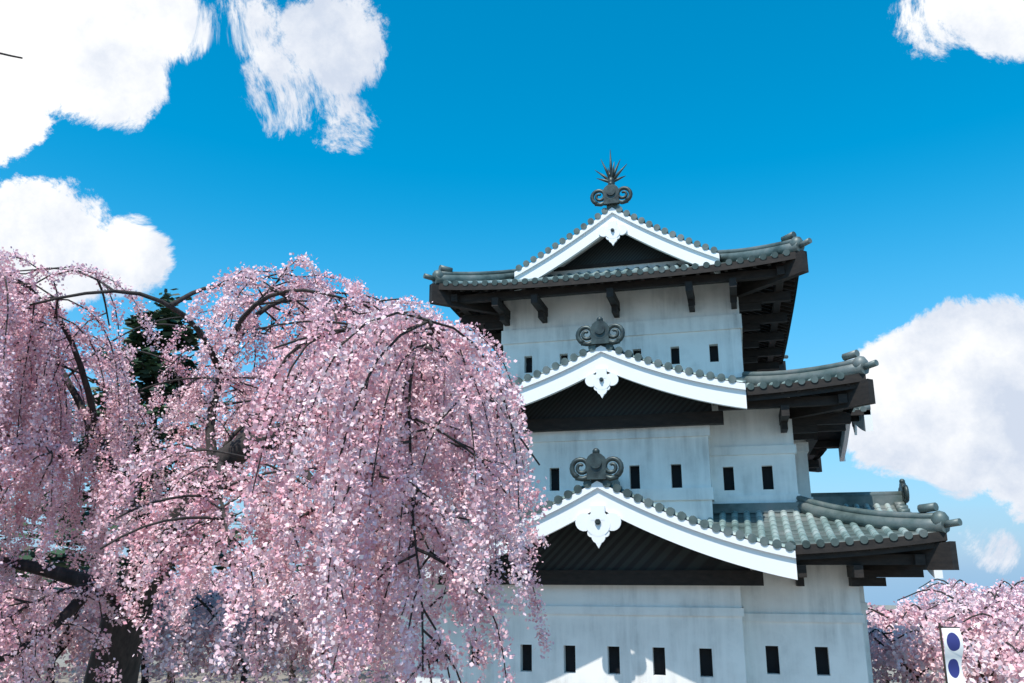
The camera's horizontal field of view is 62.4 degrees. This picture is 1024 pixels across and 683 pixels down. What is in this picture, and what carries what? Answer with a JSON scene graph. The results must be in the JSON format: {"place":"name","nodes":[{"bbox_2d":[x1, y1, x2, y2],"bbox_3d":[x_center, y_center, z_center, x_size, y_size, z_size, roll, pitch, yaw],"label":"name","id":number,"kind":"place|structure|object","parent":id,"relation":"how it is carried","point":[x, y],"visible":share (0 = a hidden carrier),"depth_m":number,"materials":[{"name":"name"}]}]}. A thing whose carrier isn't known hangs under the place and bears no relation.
{"place":"outdoors","nodes":[
{"label":"outdoors","id":0,"kind":"place"},
{"bbox_2d":[0,605,1006,682],"bbox_3d":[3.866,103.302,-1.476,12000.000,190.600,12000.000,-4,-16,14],"label":"ground","id":1,"kind":"structure","parent":0,"point":[283,677],"depth_m":40.13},
{"bbox_2d":[0,583,94,682],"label":"tree trunk","id":2,"kind":"object","parent":1,"relation":"on","point":[62,649],"visible":0.19,"depth_m":27.35,"materials":[{"name":"brown plant"}]},
{"bbox_2d":[43,583,237,682],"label":"cherry blossom tree","id":3,"kind":"object","parent":2,"relation":"attached to","point":[163,631],"visible":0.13,"depth_m":28.37,"materials":[{"name":"pink plant"}]},
{"bbox_2d":[24,569,78,682],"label":"tree trunk","id":4,"kind":"object","parent":1,"relation":"on","point":[51,590],"visible":0.02,"depth_m":33.00,"materials":[{"name":"brown plant"}]},
{"bbox_2d":[57,589,215,682],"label":"tree trunk","id":5,"kind":"object","parent":1,"relation":"on","point":[143,679],"visible":0.09,"depth_m":29.32,"materials":[{"name":"brown plant"}]},
{"bbox_2d":[0,577,204,682],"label":"cherry blossom tree","id":6,"kind":"object","parent":5,"relation":"attached to","point":[60,630],"visible":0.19,"depth_m":26.46,"materials":[{"name":"pink plant"}]},
{"bbox_2d":[0,288,309,589],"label":"conifer tree","id":7,"kind":"object","parent":1,"relation":"on","point":[134,339],"depth_m":27.34,"materials":[{"name":"plant"}]},
{"bbox_2d":[107,571,235,682],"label":"tree trunk","id":8,"kind":"object","parent":1,"relation":"on","point":[168,677],"visible":0.11,"depth_m":34.28,"materials":[{"name":"brown plant"}]},
{"bbox_2d":[64,568,282,669],"bbox_3d":[-14.159,11.221,35.169,8.429,4.256,8.844,-4,-16,14],"label":"cherry blossom tree","id":9,"kind":"object","parent":8,"relation":"attached to","point":[213,588],"visible":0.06,"depth_m":33.71,"materials":[{"name":"pink plant"}]},
{"bbox_2d":[175,567,300,670],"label":"tree branches","id":10,"kind":"object","parent":1,"relation":"on","point":[238,664],"visible":0.06,"depth_m":41.37,"materials":[{"name":"brown plant"}]},
{"bbox_2d":[167,568,304,639],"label":"cherry blossom tree","id":11,"kind":"object","parent":10,"relation":"attached to","point":[232,578],"visible":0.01,"depth_m":40.92,"materials":[{"name":"pink plant"}]},
{"bbox_2d":[141,589,354,682],"bbox_3d":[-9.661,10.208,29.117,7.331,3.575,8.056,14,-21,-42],"label":"cherry blossom tree","id":12,"kind":"object","parent":1,"relation":"on","point":[202,619],"visible":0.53,"depth_m":27.48,"materials":[{"name":"pink plant"}]},
{"bbox_2d":[0,52,539,682],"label":"tree branches","id":13,"kind":"object","parent":1,"relation":"on","point":[124,648],"visible":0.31,"depth_m":8.81,"materials":[{"name":"plant"}]},
{"bbox_2d":[0,246,553,682],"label":"weeping cherry tree","id":14,"kind":"object","parent":13,"relation":"attached to","point":[438,461],"visible":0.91,"depth_m":7.14,"materials":[{"name":"pink plant"}]},
{"bbox_2d":[225,577,384,681],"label":"tree trunk","id":15,"kind":"object","parent":1,"relation":"on","point":[292,671],"visible":0.02,"depth_m":33.25,"materials":[{"name":"brown plant"}]},
{"bbox_2d":[246,599,400,681],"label":"tree trunk","id":16,"kind":"object","parent":1,"relation":"on","point":[302,623],"visible":0.09,"depth_m":29.17,"materials":[{"name":"brown plant"}]},
{"bbox_2d":[202,572,397,679],"bbox_3d":[-8.579,11.116,33.407,8.417,3.920,7.574,0,-15,1],"label":"cherry blossom tree","id":17,"kind":"object","parent":16,"relation":"attached to","point":[297,587],"visible":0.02,"depth_m":31.96,"materials":[{"name":"pink plant"}]},
{"bbox_2d":[219,584,399,682],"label":"cherry blossom tree","id":18,"kind":"object","parent":16,"relation":"attached to","point":[278,656],"visible":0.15,"depth_m":28.11,"materials":[{"name":"pink plant"}]},
{"bbox_2d":[398,282,872,682],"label":"castle walls","id":19,"kind":"structure","parent":1,"relation":"on","point":[779,629],"depth_m":19.37,"materials":[{"name":"white paint"}]},
{"bbox_2d":[423,448,797,585],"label":"roof gable","id":20,"kind":"structure","parent":19,"relation":"attached to","point":[602,527],"depth_m":17.65,"materials":[{"name":"white paint"}]},
{"bbox_2d":[479,317,746,432],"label":"roof gable","id":21,"kind":"structure","parent":19,"relation":"on","point":[602,383],"depth_m":19.52,"materials":[{"name":"white paint"}]},
{"bbox_2d":[423,150,811,362],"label":"top roof","id":22,"kind":"structure","parent":19,"relation":"on","point":[613,242],"depth_m":22.89,"materials":[{"name":"grey tile"}]},
{"bbox_2d":[429,250,808,371],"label":"roof eaves","id":23,"kind":"object","parent":19,"relation":"attached to","point":[764,329],"visible":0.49,"depth_m":22.36,"materials":[{"name":"black wood"}]},
{"bbox_2d":[311,541,958,585],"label":"roof eaves","id":24,"kind":"object","parent":19,"relation":"attached to","point":[871,570],"visible":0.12,"depth_m":16.76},
{"bbox_2d":[348,496,961,559],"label":"tiled roof","id":25,"kind":"structure","parent":19,"relation":"on","point":[809,528],"depth_m":17.38,"materials":[{"name":"grey tile"}]},
{"bbox_2d":[441,349,878,459],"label":"tiled roof","id":26,"kind":"structure","parent":19,"relation":"on","point":[838,376],"depth_m":18.63,"materials":[{"name":"grey tile"}]},
{"bbox_2d":[458,378,875,471],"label":"roof eaves","id":27,"kind":"object","parent":19,"relation":"attached to","point":[809,415],"visible":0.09,"depth_m":19.09,"materials":[{"name":"black wood"}]},
{"bbox_2d":[806,405,872,461],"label":"keep gable","id":28,"kind":"structure","parent":19,"relation":"on","point":[861,417],"depth_m":25.12,"materials":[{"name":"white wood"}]},
{"bbox_2d":[811,479,942,577],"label":"keep gable","id":29,"kind":"structure","parent":19,"relation":"attached to","point":[895,501],"depth_m":23.50,"materials":[{"name":"grey tile"}]},
{"bbox_2d":[874,601,939,682],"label":"tree branches","id":30,"kind":"object","parent":1,"relation":"on","point":[887,681],"visible":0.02,"depth_m":35.07,"materials":[{"name":"brown plant"}]},
{"bbox_2d":[866,599,951,634],"bbox_3d":[15.427,12.185,35.280,8.607,2.790,8.012,1,-15,-5],"label":"cherry blossom tree","id":31,"kind":"object","parent":30,"relation":"attached to","point":[902,604],"visible":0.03,"depth_m":34.88,"materials":[{"name":"pink plant"}]},
{"bbox_2d":[866,601,1023,629],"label":"tree branches","id":32,"kind":"object","parent":1,"relation":"on","point":[919,608],"visible":0.25,"depth_m":28.98,"materials":[{"name":"brown plant"}]},
{"bbox_2d":[866,593,1023,682],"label":"cherry blossom tree","id":33,"kind":"object","parent":32,"relation":"attached to","point":[913,613],"visible":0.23,"depth_m":28.37,"materials":[{"name":"pink plant"}]},
{"bbox_2d":[867,618,1023,682],"bbox_3d":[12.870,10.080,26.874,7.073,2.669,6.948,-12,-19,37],"label":"cherry blossom tree","id":34,"kind":"object","parent":1,"relation":"on","point":[904,655],"visible":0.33,"depth_m":25.74,"materials":[{"name":"pink plant"}]},
{"bbox_2d":[869,617,1023,682],"bbox_3d":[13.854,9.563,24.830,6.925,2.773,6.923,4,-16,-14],"label":"cherry blossom tree","id":35,"kind":"object","parent":1,"relation":"on","point":[1008,655],"visible":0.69,"depth_m":23.72,"materials":[{"name":"pink plant"}]},
{"bbox_2d":[897,589,1004,617],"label":"tree branches","id":36,"kind":"object","parent":1,"relation":"on","point":[994,596],"visible":0.23,"depth_m":34.69,"materials":[{"name":"brown plant"}]},
{"bbox_2d":[900,584,1023,621],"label":"cherry blossom tree","id":37,"kind":"object","parent":36,"relation":"attached to","point":[925,598],"visible":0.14,"depth_m":34.10,"materials":[{"name":"pink plant"}]},
{"bbox_2d":[938,623,965,682],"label":"nobori banner","id":38,"kind":"object","parent":1,"relation":"on","point":[953,647],"visible":1,"depth_m":19.03,"materials":[{"name":"fabric"}]},
{"bbox_2d":[919,577,1023,610],"bbox_3d":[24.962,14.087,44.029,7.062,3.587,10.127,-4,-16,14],"label":"cherry blossom tree","id":39,"kind":"object","parent":1,"relation":"on","point":[958,588],"visible":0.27,"depth_m":42.99,"materials":[{"name":"pink plant"}]},
{"bbox_2d":[941,612,1023,635],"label":"tree branches","id":40,"kind":"object","parent":1,"relation":"on","point":[1020,627],"visible":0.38,"depth_m":26.29,"materials":[{"name":"brown plant"}]},
{"bbox_2d":[928,607,1023,680],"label":"cherry blossom tree","id":41,"kind":"object","parent":40,"relation":"attached to","point":[995,620],"visible":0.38,"depth_m":25.93,"materials":[{"name":"pink plant"}]},
{"bbox_3d":[-19.085,10.625,29.556,6.487,4.992,7.359,-4,-16,14],"label":"cherry tree wood","id":42,"kind":"object","parent":1,"relation":"on","visible":0},
{"bbox_2d":[0,576,72,676],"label":"cherry blossom tree","id":43,"kind":"object","parent":42,"relation":"attached to","point":[38,607],"visible":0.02,"depth_m":30.60,"materials":[{"name":"pink plant"}]},
{"bbox_2d":[0,572,150,664],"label":"cherry blossom tree","id":44,"kind":"object","parent":42,"relation":"attached to","point":[53,585],"visible":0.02,"depth_m":32.73,"materials":[{"name":"pink plant"}]},
{"bbox_3d":[-4.397,12.111,34.668,4.997,4.824,4.741,-4,-16,14],"label":"cherry tree wood","id":45,"kind":"object","parent":1,"relation":"on","visible":0},
{"bbox_2d":[315,586,400,669],"bbox_3d":[-4.428,11.514,34.988,7.110,4.021,6.471,-4,-16,14],"label":"cherry blossom tree","id":46,"kind":"object","parent":45,"relation":"attached to","point":[375,659],"visible":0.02,"depth_m":33.21,"materials":[{"name":"pink plant"}]},
{"bbox_2d":[0,0,1023,604],"label":"sky","id":47,"kind":"structure","parent":0,"point":[158,145],"materials":[{"name":"blue"}]}
]}

